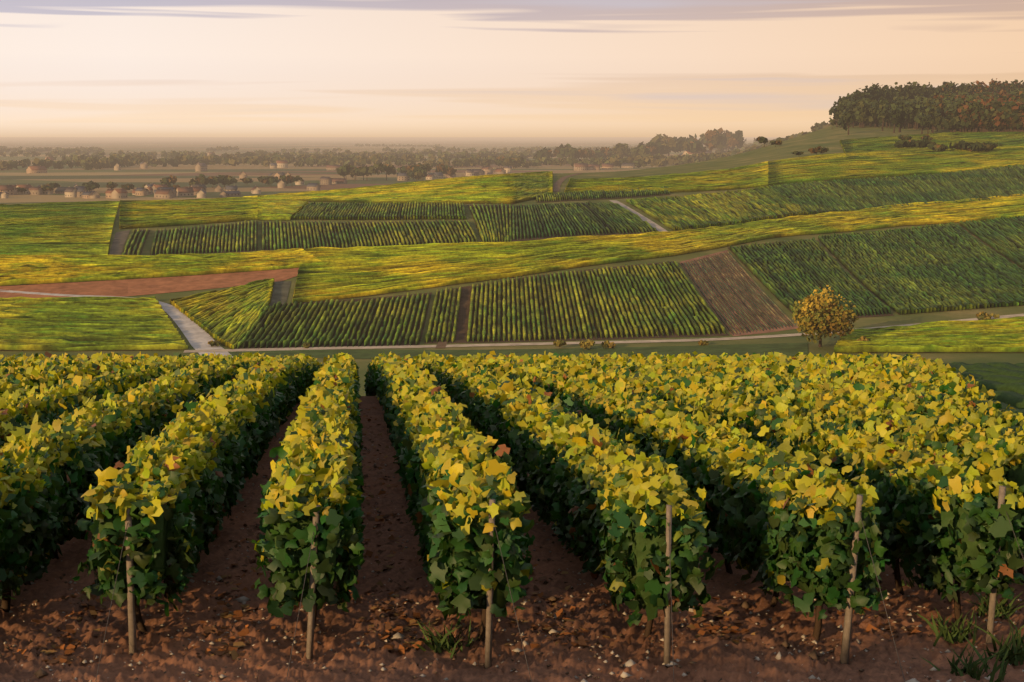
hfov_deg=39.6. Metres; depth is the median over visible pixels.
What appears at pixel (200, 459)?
rows
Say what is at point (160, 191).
village houses
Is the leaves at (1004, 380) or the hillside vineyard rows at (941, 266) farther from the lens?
the hillside vineyard rows at (941, 266)
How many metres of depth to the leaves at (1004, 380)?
9.36 m
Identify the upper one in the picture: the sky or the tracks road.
the sky
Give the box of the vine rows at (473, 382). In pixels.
[0,350,973,460]
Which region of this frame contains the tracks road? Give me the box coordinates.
[0,173,1023,356]
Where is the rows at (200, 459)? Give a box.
[0,377,1023,626]
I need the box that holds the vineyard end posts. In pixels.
[125,485,1005,668]
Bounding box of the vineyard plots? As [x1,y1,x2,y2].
[0,172,1023,358]
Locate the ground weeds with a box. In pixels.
[408,574,1023,681]
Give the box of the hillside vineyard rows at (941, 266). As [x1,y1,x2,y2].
[0,129,1023,352]
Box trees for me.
[0,78,1023,349]
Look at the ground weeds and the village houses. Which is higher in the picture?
the village houses
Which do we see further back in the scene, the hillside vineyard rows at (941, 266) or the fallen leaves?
the hillside vineyard rows at (941, 266)
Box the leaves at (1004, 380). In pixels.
[0,362,1023,640]
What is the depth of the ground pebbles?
9.51 m
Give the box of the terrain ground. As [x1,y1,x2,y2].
[0,120,1023,681]
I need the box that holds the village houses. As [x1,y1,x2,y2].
[0,148,740,198]
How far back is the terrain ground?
10.39 m
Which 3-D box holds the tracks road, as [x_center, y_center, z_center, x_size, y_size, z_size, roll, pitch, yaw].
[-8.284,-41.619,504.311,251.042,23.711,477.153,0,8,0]
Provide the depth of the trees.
1700.09 m
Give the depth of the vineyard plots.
334.78 m
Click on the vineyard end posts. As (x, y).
(845, 645)
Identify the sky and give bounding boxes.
[0,0,1023,137]
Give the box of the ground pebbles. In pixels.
[0,435,1023,681]
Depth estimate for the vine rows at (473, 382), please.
22.11 m
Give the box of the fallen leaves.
[3,406,1023,663]

